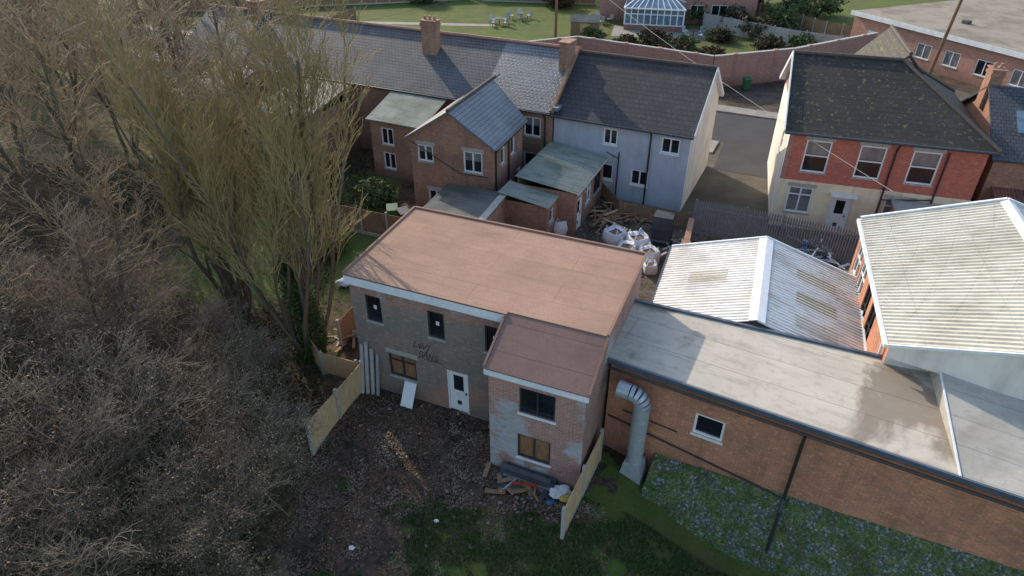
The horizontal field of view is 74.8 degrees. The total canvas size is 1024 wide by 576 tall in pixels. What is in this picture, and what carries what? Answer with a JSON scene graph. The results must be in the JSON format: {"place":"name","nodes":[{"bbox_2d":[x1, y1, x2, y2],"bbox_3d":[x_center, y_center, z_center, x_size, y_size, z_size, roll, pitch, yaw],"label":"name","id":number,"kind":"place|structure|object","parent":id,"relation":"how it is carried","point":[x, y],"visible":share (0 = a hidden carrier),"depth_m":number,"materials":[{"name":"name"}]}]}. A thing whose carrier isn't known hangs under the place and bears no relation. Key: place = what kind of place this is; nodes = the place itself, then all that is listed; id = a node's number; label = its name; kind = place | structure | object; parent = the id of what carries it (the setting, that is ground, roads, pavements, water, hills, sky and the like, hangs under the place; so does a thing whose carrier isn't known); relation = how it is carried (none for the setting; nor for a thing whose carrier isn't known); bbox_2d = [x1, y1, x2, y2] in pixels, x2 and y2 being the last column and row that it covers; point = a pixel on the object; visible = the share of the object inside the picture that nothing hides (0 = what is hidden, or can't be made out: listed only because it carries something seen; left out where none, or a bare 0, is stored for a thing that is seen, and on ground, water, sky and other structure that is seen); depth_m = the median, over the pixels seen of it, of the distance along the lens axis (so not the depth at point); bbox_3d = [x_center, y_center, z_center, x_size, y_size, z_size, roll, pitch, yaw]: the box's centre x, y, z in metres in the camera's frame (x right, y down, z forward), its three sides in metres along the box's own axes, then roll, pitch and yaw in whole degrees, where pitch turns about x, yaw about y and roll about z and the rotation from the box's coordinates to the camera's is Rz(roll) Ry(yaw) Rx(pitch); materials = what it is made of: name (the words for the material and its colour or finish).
{"place":"outdoors","nodes":[
{"label":"outdoors","id":0,"kind":"place"},
{"bbox_2d":[95,29,776,149],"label":"road","id":1,"kind":"structure","parent":0,"point":[754,132],"depth_m":50.23,"materials":[{"name":"asphalt"}]},
{"bbox_2d":[134,25,777,119],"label":"pavement","id":2,"kind":"structure","parent":0,"point":[744,111],"depth_m":53.28,"materials":[{"name":"concrete"}]},
{"bbox_2d":[0,0,979,575],"bbox_3d":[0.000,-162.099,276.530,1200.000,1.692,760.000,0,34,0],"label":"ground","id":3,"kind":"structure","parent":0,"point":[614,490],"depth_m":24.26,"materials":[{"name":"brown soil"}]},
{"bbox_2d":[0,177,50,385],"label":"bare tree","id":4,"kind":"object","parent":3,"relation":"on","point":[23,272],"visible":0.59,"depth_m":23.88,"materials":[{"name":"brown plant"}]},
{"bbox_2d":[0,2,57,224],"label":"bare tree","id":5,"kind":"object","parent":3,"relation":"on","point":[14,126],"visible":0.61,"depth_m":36.01,"materials":[{"name":"brown plant"}]},
{"bbox_2d":[0,384,77,575],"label":"brushwood shrub","id":6,"kind":"object","parent":3,"relation":"on","point":[9,520],"visible":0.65,"depth_m":17.26,"materials":[{"name":"brown plant"}]},
{"bbox_2d":[0,0,87,111],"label":"bare tree","id":7,"kind":"object","parent":3,"relation":"on","point":[34,4],"visible":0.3,"depth_m":50.36,"materials":[{"name":"brown plant"}]},
{"bbox_2d":[0,184,100,327],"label":"brushwood shrub","id":8,"kind":"object","parent":3,"relation":"on","point":[27,234],"visible":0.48,"depth_m":30.03,"materials":[{"name":"brown plant"}]},
{"bbox_2d":[0,0,105,138],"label":"bare tree","id":9,"kind":"object","parent":3,"relation":"on","point":[65,79],"visible":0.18,"depth_m":46.38,"materials":[{"name":"brown plant"}]},
{"bbox_2d":[0,127,115,263],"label":"brushwood shrub","id":10,"kind":"object","parent":3,"relation":"on","point":[3,202],"visible":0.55,"depth_m":31.90,"materials":[{"name":"brown plant"}]},
{"bbox_2d":[0,231,118,446],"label":"brushwood shrub","id":11,"kind":"object","parent":3,"relation":"on","point":[19,344],"visible":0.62,"depth_m":22.34,"materials":[{"name":"brown plant"}]},
{"bbox_2d":[0,0,132,271],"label":"bare tree","id":12,"kind":"object","parent":3,"relation":"on","point":[55,99],"visible":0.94,"depth_m":28.22,"materials":[{"name":"brown plant"}]},
{"bbox_2d":[2,0,178,150],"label":"bare tree","id":13,"kind":"object","parent":3,"relation":"on","point":[40,17],"visible":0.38,"depth_m":42.73,"materials":[{"name":"brown plant"}]},
{"bbox_2d":[1,138,185,373],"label":"bare tree","id":14,"kind":"object","parent":3,"relation":"on","point":[109,206],"visible":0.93,"depth_m":22.41,"materials":[{"name":"brown plant"}]},
{"bbox_2d":[9,244,185,413],"bbox_3d":[-14.773,1.512,24.537,5.644,6.541,7.264,-22,40,-30],"label":"brushwood shrub","id":15,"kind":"object","parent":3,"relation":"on","point":[155,297],"visible":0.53,"depth_m":23.92,"materials":[{"name":"brown plant"}]},
{"bbox_2d":[0,211,199,363],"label":"brushwood shrub","id":16,"kind":"object","parent":3,"relation":"on","point":[143,272],"visible":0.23,"depth_m":26.79,"materials":[{"name":"brown plant"}]},
{"bbox_2d":[0,320,212,537],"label":"brushwood shrub","id":17,"kind":"object","parent":3,"relation":"on","point":[96,414],"visible":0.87,"depth_m":19.37,"materials":[{"name":"brown plant"}]},
{"bbox_2d":[0,443,213,575],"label":"brushwood shrub","id":18,"kind":"object","parent":3,"relation":"on","point":[72,561],"visible":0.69,"depth_m":17.72,"materials":[{"name":"brown plant"}]},
{"bbox_2d":[0,287,215,516],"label":"brushwood shrub","id":19,"kind":"object","parent":3,"relation":"on","point":[142,368],"visible":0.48,"depth_m":21.31,"materials":[{"name":"brown plant"}]},
{"bbox_2d":[39,0,187,184],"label":"bare tree","id":20,"kind":"object","parent":3,"relation":"on","point":[86,33],"visible":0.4,"depth_m":35.94,"materials":[{"name":"brown plant"}]},
{"bbox_2d":[28,189,201,294],"bbox_3d":[-17.690,-2.080,31.545,7.303,4.908,7.023,-11,35,-16],"label":"brushwood shrub","id":21,"kind":"object","parent":3,"relation":"on","point":[167,239],"visible":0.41,"depth_m":30.86,"materials":[{"name":"brown plant"}]},
{"bbox_2d":[36,236,196,341],"bbox_3d":[-17.289,0.377,28.258,6.492,4.362,6.243,18,38,25],"label":"brushwood shrub","id":22,"kind":"object","parent":3,"relation":"on","point":[125,277],"visible":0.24,"depth_m":28.45,"materials":[{"name":"brown plant"}]},
{"bbox_2d":[1,276,265,458],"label":"brushwood shrub","id":23,"kind":"object","parent":3,"relation":"on","point":[221,363],"visible":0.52,"depth_m":22.57,"materials":[{"name":"brown plant"}]},
{"bbox_2d":[40,251,248,382],"bbox_3d":[-13.678,1.528,26.215,7.023,4.908,7.303,-9,35,-13],"label":"brushwood shrub","id":24,"kind":"object","parent":3,"relation":"on","point":[182,303],"visible":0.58,"depth_m":26.14,"materials":[{"name":"brown plant"}]},
{"bbox_2d":[100,0,199,87],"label":"bare tree","id":25,"kind":"object","parent":3,"relation":"on","point":[133,4],"visible":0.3,"depth_m":50.30,"materials":[{"name":"brown plant"}]},
{"bbox_2d":[0,376,303,575],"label":"brushwood shrub","id":26,"kind":"object","parent":3,"relation":"on","point":[95,534],"visible":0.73,"depth_m":18.35,"materials":[{"name":"brown plant"}]},
{"bbox_2d":[82,66,244,231],"bbox_3d":[-16.334,-6.226,33.625,6.733,9.046,7.433,-9,35,-13],"label":"bare tree","id":27,"kind":"object","parent":3,"relation":"on","point":[128,168],"visible":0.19,"depth_m":31.12,"materials":[{"name":"brown plant"}]},
{"bbox_2d":[140,0,204,75],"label":"bare tree","id":28,"kind":"object","parent":3,"relation":"on","point":[188,11],"visible":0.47,"depth_m":58.85,"materials":[{"name":"brown plant"}]},
{"bbox_2d":[66,433,282,575],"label":"brushwood shrub","id":29,"kind":"object","parent":3,"relation":"on","point":[202,525],"visible":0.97,"depth_m":17.91,"materials":[{"name":"brown plant"}]},
{"bbox_2d":[85,31,265,324],"bbox_3d":[-12.294,-3.555,26.720,5.885,12.968,6.447,-9,35,-13],"label":"willow tree","id":30,"kind":"object","parent":3,"relation":"on","point":[178,182],"visible":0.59,"depth_m":25.77,"materials":[{"name":"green plant"}]},
{"bbox_2d":[122,0,233,92],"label":"bare tree","id":31,"kind":"object","parent":3,"relation":"on","point":[177,38],"visible":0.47,"depth_m":46.07,"materials":[{"name":"brown plant"}]},
{"bbox_2d":[0,155,373,575],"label":"bramble undergrowth","id":32,"kind":"object","parent":3,"relation":"on","point":[319,385],"visible":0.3,"depth_m":27.15,"materials":[{"name":"brown plant"}]},
{"bbox_2d":[45,310,337,500],"bbox_3d":[-9.269,3.926,22.306,7.709,5.180,7.413,0,34,0],"label":"brushwood shrub","id":33,"kind":"object","parent":3,"relation":"on","point":[256,411],"visible":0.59,"depth_m":21.26,"materials":[{"name":"brown plant"}]},
{"bbox_2d":[105,27,315,202],"bbox_3d":[-15.326,-8.770,36.048,7.996,10.742,8.826,5,34,8],"label":"bare tree","id":34,"kind":"object","parent":3,"relation":"on","point":[188,65],"visible":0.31,"depth_m":35.39,"materials":[{"name":"brown plant"}]},
{"bbox_2d":[59,0,380,360],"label":"willow tree","id":35,"kind":"object","parent":3,"relation":"on","point":[292,153],"visible":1,"depth_m":22.92,"materials":[{"name":"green plant"}]},
{"bbox_2d":[159,0,287,143],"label":"bare tree","id":36,"kind":"object","parent":3,"relation":"on","point":[228,29],"visible":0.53,"depth_m":42.01,"materials":[{"name":"brown plant"}]},
{"bbox_2d":[162,286,295,418],"bbox_3d":[-9.950,2.575,24.406,4.233,4.906,5.448,0,34,0],"label":"brushwood shrub","id":37,"kind":"object","parent":3,"relation":"on","point":[265,352],"visible":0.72,"depth_m":23.91,"materials":[{"name":"brown plant"}]},
{"bbox_2d":[150,360,323,545],"bbox_3d":[-8.076,4.816,20.518,4.798,5.560,6.175,-13,36,-18],"label":"brushwood shrub","id":38,"kind":"object","parent":3,"relation":"on","point":[234,429],"visible":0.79,"depth_m":20.00,"materials":[{"name":"brown plant"}]},
{"bbox_2d":[198,542,301,575],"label":"brushwood shrub","id":39,"kind":"object","parent":3,"relation":"on","point":[279,571],"visible":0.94,"depth_m":17.59,"materials":[{"name":"brown plant"}]},
{"bbox_2d":[268,254,333,365],"bbox_3d":[-8.355,0.858,26.847,1.856,4.898,1.841,-21,39,-28],"label":"ivy plant","id":40,"kind":"object","parent":3,"relation":"on","point":[312,312],"visible":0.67,"depth_m":26.89,"materials":[{"name":"green plant"}]},
{"bbox_2d":[178,0,451,11],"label":"garden fence","id":41,"kind":"object","parent":3,"relation":"on","point":[350,2],"visible":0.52,"depth_m":87.91,"materials":[{"name":"wood"}]},
{"bbox_2d":[301,326,357,377],"bbox_3d":[-7.662,2.756,27.120,3.916,1.320,0.698,26,42,33],"label":"wooden fence","id":42,"kind":"object","parent":3,"relation":"on","point":[336,366],"visible":0.68,"depth_m":26.54,"materials":[{"name":"wood"},{"name":"concrete"}]},
{"bbox_2d":[304,360,365,454],"bbox_3d":[-6.375,4.314,24.513,0.100,1.620,3.536,12,36,18],"label":"wooden fence","id":43,"kind":"object","parent":3,"relation":"on","point":[340,400],"visible":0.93,"depth_m":24.31,"materials":[{"name":"wood"}]},
{"bbox_2d":[335,307,355,345],"bbox_3d":[-5.809,-0.164,31.227,0.296,1.620,8.327,10,35,15],"label":"wooden fence","id":44,"kind":"object","parent":3,"relation":"on","point":[345,324],"visible":0.12,"depth_m":28.30,"materials":[{"name":"wood"}]},
{"bbox_2d":[307,199,400,236],"bbox_3d":[-8.606,-3.778,36.647,7.455,1.620,0.134,13,36,18],"label":"wooden fence","id":45,"kind":"object","parent":3,"relation":"on","point":[376,224],"visible":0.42,"depth_m":36.42,"materials":[{"name":"wood"}]},
{"bbox_2d":[176,58,553,181],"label":"walls","id":46,"kind":"structure","parent":3,"relation":"on","point":[370,137],"depth_m":43.14,"materials":[{"name":"brick"}]},
{"bbox_2d":[185,78,540,170],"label":"windows","id":47,"kind":"structure","parent":46,"relation":"attached to","point":[532,127],"depth_m":41.68,"materials":[{"name":"white glass"}]},
{"bbox_2d":[176,0,582,146],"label":"roof and chimneys","id":48,"kind":"structure","parent":46,"relation":"on","point":[427,70],"depth_m":42.78,"materials":[{"name":"grey tile"}]},
{"bbox_2d":[360,340,379,395],"bbox_3d":[-5.440,3.088,25.426,0.770,2.376,0.578,13,36,19],"label":"leaning pipe","id":49,"kind":"object","parent":3,"relation":"on","point":[363,351],"visible":1,"depth_m":25.45,"materials":[{"name":"plastic"}]},
{"bbox_2d":[353,175,396,210],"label":"garden shrub","id":50,"kind":"object","parent":3,"relation":"on","point":[378,191],"visible":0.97,"depth_m":39.09,"materials":[{"name":"green plant"}]},
{"bbox_2d":[256,381,609,575],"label":"leaf litter","id":51,"kind":"object","parent":3,"relation":"on","point":[407,486],"visible":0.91,"depth_m":22.21,"materials":[{"name":"brown plant"}]},
{"bbox_2d":[319,394,596,549],"bbox_3d":[-1.706,6.055,23.160,8.631,0.400,6.680,0,34,0],"label":"brick rubble","id":52,"kind":"object","parent":3,"relation":"on","point":[472,493],"visible":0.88,"depth_m":21.80,"materials":[{"name":"brick"}]},
{"bbox_2d":[424,184,507,223],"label":"flat roofed outbuilding","id":53,"kind":"structure","parent":3,"relation":"on","point":[489,205],"depth_m":34.57,"materials":[{"name":"brick"}]},
{"bbox_2d":[410,114,522,206],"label":"walls","id":54,"kind":"structure","parent":3,"relation":"on","point":[448,136],"depth_m":36.38,"materials":[{"name":"brick"}]},
{"bbox_2d":[404,73,528,190],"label":"roof","id":55,"kind":"structure","parent":54,"relation":"on","point":[488,113],"depth_m":36.50,"materials":[{"name":"tile"}]},
{"bbox_2d":[415,137,519,199],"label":"windows and door","id":56,"kind":"structure","parent":54,"relation":"attached to","point":[472,160],"depth_m":36.34,"materials":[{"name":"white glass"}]},
{"bbox_2d":[349,266,642,490],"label":"walls","id":57,"kind":"structure","parent":3,"relation":"on","point":[572,435],"depth_m":22.97,"materials":[{"name":"brick"}]},
{"bbox_2d":[365,294,555,468],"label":"windows and door","id":58,"kind":"structure","parent":57,"relation":"attached to","point":[534,403],"depth_m":23.25,"materials":[{"name":"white glass"}]},
{"bbox_2d":[342,206,647,402],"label":"roof","id":59,"kind":"structure","parent":57,"relation":"on","point":[553,304],"depth_m":22.90,"materials":[{"name":"brown fabric"}]},
{"bbox_2d":[482,461,547,501],"bbox_3d":[0.175,6.394,22.506,2.362,0.235,1.509,8,35,12],"label":"timber pile","id":60,"kind":"object","parent":3,"relation":"on","point":[512,489],"visible":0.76,"depth_m":22.14,"materials":[{"name":"wood"}]},
{"bbox_2d":[310,451,727,575],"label":"grass tufts","id":61,"kind":"object","parent":3,"relation":"on","point":[644,570],"visible":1,"depth_m":20.66,"materials":[{"name":"plant"}]},
{"bbox_2d":[499,462,557,496],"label":"panels","id":62,"kind":"object","parent":3,"relation":"on","point":[541,480],"visible":0.62,"depth_m":22.31,"materials":[{"name":"metal"}]},
{"bbox_2d":[498,141,607,236],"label":"lean to outbuilding","id":63,"kind":"structure","parent":3,"relation":"on","point":[541,205],"depth_m":36.24,"materials":[{"name":"brick"}]},
{"bbox_2d":[549,170,600,229],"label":"windows and door","id":64,"kind":"structure","parent":63,"relation":"in","point":[597,178],"depth_m":37.54,"materials":[{"name":"white paint"}]},
{"bbox_2d":[560,427,603,539],"bbox_3d":[2.300,6.270,21.670,0.100,1.520,3.634,15,36,21],"label":"wooden fence","id":65,"kind":"object","parent":3,"relation":"on","point":[569,509],"visible":1,"depth_m":21.49,"materials":[{"name":"wood"}]},
{"bbox_2d":[570,14,600,35],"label":"garden shed","id":66,"kind":"structure","parent":3,"relation":"on","point":[580,23],"depth_m":71.78,"materials":[{"name":"wood"}]},
{"bbox_2d":[602,222,626,245],"bbox_3d":[5.486,-2.818,35.755,1.071,1.089,1.069,-25,41,-32],"label":"bulk bag","id":67,"kind":"object","parent":3,"relation":"on","point":[613,234],"visible":0.82,"depth_m":35.51,"materials":[{"name":"fabric"}]},
{"bbox_2d":[589,202,652,233],"bbox_3d":[5.616,-4.220,38.424,4.068,0.414,4.082,-20,39,-27],"label":"timber pile","id":68,"kind":"object","parent":3,"relation":"on","point":[612,215],"visible":0.79,"depth_m":38.11,"materials":[{"name":"wood"}]},
{"bbox_2d":[553,79,718,211],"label":"walls","id":69,"kind":"structure","parent":3,"relation":"on","point":[672,181],"depth_m":39.07,"materials":[{"name":"paint"}]},
{"bbox_2d":[551,50,723,204],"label":"roof and gutters","id":70,"kind":"structure","parent":69,"relation":"on","point":[651,96],"depth_m":38.37,"materials":[{"name":"tile"}]},
{"bbox_2d":[602,128,680,188],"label":"windows","id":71,"kind":"structure","parent":69,"relation":"attached to","point":[671,146],"depth_m":38.83,"materials":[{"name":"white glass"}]},
{"bbox_2d":[601,183,692,227],"bbox_3d":[7.073,-4.744,38.636,1.619,1.020,6.638,-29,43,-36],"label":"yard fence","id":72,"kind":"object","parent":3,"relation":"on","point":[607,195],"visible":0.72,"depth_m":38.16,"materials":[{"name":"wood"}]},
{"bbox_2d":[623,0,685,31],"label":"conservatory","id":73,"kind":"object","parent":3,"relation":"on","point":[667,15],"visible":0.99,"depth_m":75.62,"materials":[{"name":"glass"}]},
{"bbox_2d":[636,26,672,46],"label":"garden shrub","id":74,"kind":"object","parent":3,"relation":"on","point":[648,37],"visible":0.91,"depth_m":70.15,"materials":[{"name":"green plant"}]},
{"bbox_2d":[650,210,675,246],"bbox_3d":[8.006,-3.135,35.610,1.000,1.700,0.840,13,36,18],"label":"steel cabinet","id":75,"kind":"object","parent":3,"relation":"on","point":[662,229],"visible":0.89,"depth_m":35.26,"materials":[{"name":"metal"}]},
{"bbox_2d":[599,0,757,23],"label":"walls","id":76,"kind":"structure","parent":3,"relation":"on","point":[608,8],"depth_m":78.78,"materials":[{"name":"brick"}]},
{"bbox_2d":[530,32,877,86],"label":"brick boundary wall","id":77,"kind":"structure","parent":3,"relation":"on","point":[762,66],"depth_m":59.53,"materials":[{"name":"brick"}]},
{"bbox_2d":[704,26,737,43],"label":"garden shrub","id":78,"kind":"object","parent":3,"relation":"on","point":[719,35],"visible":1,"depth_m":71.49,"materials":[{"name":"green plant"}]},
{"bbox_2d":[650,236,866,350],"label":"corrugated garage","id":79,"kind":"structure","parent":3,"relation":"on","point":[768,282],"depth_m":25.85,"materials":[{"name":"metal"}]},
{"bbox_2d":[734,11,782,39],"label":"garden shrub","id":80,"kind":"object","parent":3,"relation":"on","point":[763,19],"visible":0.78,"depth_m":72.64,"materials":[{"name":"green plant"}]},
{"bbox_2d":[682,101,849,263],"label":"lane","id":81,"kind":"structure","parent":3,"relation":"on","point":[725,188],"depth_m":40.89,"materials":[{"name":"asphalt"}]},
{"bbox_2d":[691,199,781,239],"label":"palisade gate","id":82,"kind":"structure","parent":81,"relation":"on","point":[697,207],"depth_m":35.56,"materials":[{"name":"metal"}]},
{"bbox_2d":[782,236,844,269],"bbox_3d":[15.530,-1.766,34.331,2.822,0.771,3.410,0,34,0],"label":"rubbish pile","id":83,"kind":"object","parent":81,"relation":"on","point":[816,250],"visible":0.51,"depth_m":34.14,"materials":[{"name":"white paint"}]},
{"bbox_2d":[777,213,859,266],"bbox_3d":[15.853,-2.328,34.040,4.375,2.100,0.182,17,37,24],"label":"palisade fence","id":84,"kind":"object","parent":81,"relation":"on","point":[817,229],"visible":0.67,"depth_m":33.97,"materials":[{"name":"metal"}]},
{"bbox_2d":[750,31,788,50],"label":"garden shrub","id":85,"kind":"object","parent":3,"relation":"on","point":[770,42],"visible":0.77,"depth_m":67.19,"materials":[{"name":"green plant"}]},
{"bbox_2d":[702,12,846,45],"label":"garden fence","id":86,"kind":"object","parent":3,"relation":"on","point":[709,20],"visible":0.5,"depth_m":72.54,"materials":[{"name":"timber"},{"name":"concrete"}]},
{"bbox_2d":[762,3,801,31],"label":"garden shrub","id":87,"kind":"object","parent":3,"relation":"on","point":[786,17],"visible":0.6,"depth_m":73.94,"materials":[{"name":"green plant"}]},
{"bbox_2d":[773,0,820,17],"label":"garden shrub","id":88,"kind":"object","parent":3,"relation":"on","point":[803,7],"visible":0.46,"depth_m":76.99,"materials":[{"name":"green plant"}]},
{"bbox_2d":[755,3,852,39],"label":"garden fence","id":89,"kind":"object","parent":3,"relation":"on","point":[810,24],"visible":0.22,"depth_m":73.40,"materials":[{"name":"wood"}]},
{"bbox_2d":[603,299,1023,570],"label":"flat roofed workshop","id":90,"kind":"structure","parent":3,"relation":"on","point":[873,438],"depth_m":20.27,"materials":[{"name":"brick"}]},
{"bbox_2d":[690,413,725,445],"bbox_3d":[6.255,4.444,21.290,1.050,0.920,0.170,17,37,24],"label":"window","id":91,"kind":"structure","parent":90,"relation":"in","point":[703,425],"depth_m":21.34,"materials":[{"name":"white glass"}]},
{"bbox_2d":[795,0,849,15],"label":"garden shrub","id":92,"kind":"object","parent":3,"relation":"on","point":[826,6],"visible":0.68,"depth_m":81.07,"materials":[{"name":"green plant"}]},
{"bbox_2d":[641,453,1023,575],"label":"mossy bank","id":93,"kind":"structure","parent":3,"relation":"on","point":[730,517],"depth_m":21.01,"materials":[{"name":"plant"}]},
{"bbox_2d":[767,73,988,235],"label":"walls","id":94,"kind":"structure","parent":3,"relation":"on","point":[961,175],"depth_m":35.20,"materials":[{"name":"red brick"}]},
{"bbox_2d":[778,133,970,232],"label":"windows and door","id":95,"kind":"structure","parent":94,"relation":"attached to","point":[923,167],"depth_m":35.03,"materials":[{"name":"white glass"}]},
{"bbox_2d":[779,24,1002,213],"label":"roof","id":96,"kind":"structure","parent":94,"relation":"on","point":[881,89],"depth_m":34.74,"materials":[{"name":"grey tile"}]},
{"bbox_2d":[889,199,941,211],"bbox_3d":[21.339,-2.720,34.365,3.840,2.490,2.440,10,35,14],"label":"flat roofed porch","id":97,"kind":"object","parent":3,"relation":"on","point":[898,205],"visible":0.12,"depth_m":34.54,"materials":[{"name":"white brick"}]},
{"bbox_2d":[848,197,1023,400],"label":"corrugated factory unit","id":98,"kind":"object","parent":3,"relation":"on","point":[941,288],"visible":0.66,"depth_m":22.44,"materials":[{"name":"metal"}]},
{"bbox_2d":[850,245,875,340],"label":"windows","id":99,"kind":"structure","parent":98,"relation":"in","point":[863,273],"depth_m":25.70,"materials":[{"name":"white glass"}]},
{"bbox_2d":[850,0,1023,87],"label":"flat roofed brick building","id":100,"kind":"structure","parent":3,"relation":"on","point":[982,34],"depth_m":62.87,"materials":[{"name":"concrete"}]},
{"bbox_2d":[867,30,1023,87],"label":"windows","id":101,"kind":"structure","parent":100,"relation":"in","point":[950,59],"depth_m":60.31,"materials":[{"name":"white paint"}]},
{"bbox_2d":[963,96,1023,201],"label":"walls","id":102,"kind":"structure","parent":3,"relation":"on","point":[1003,175],"depth_m":34.24,"materials":[{"name":"brick"}]},
{"bbox_2d":[961,62,1023,164],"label":"roof","id":103,"kind":"structure","parent":102,"relation":"on","point":[1006,110],"depth_m":34.47,"materials":[{"name":"tile"}]},
{"bbox_2d":[991,186,1023,203],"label":"rusty roofed shed","id":104,"kind":"structure","parent":3,"relation":"on","point":[1012,193],"depth_m":33.80,"materials":[{"name":"metal"}]},
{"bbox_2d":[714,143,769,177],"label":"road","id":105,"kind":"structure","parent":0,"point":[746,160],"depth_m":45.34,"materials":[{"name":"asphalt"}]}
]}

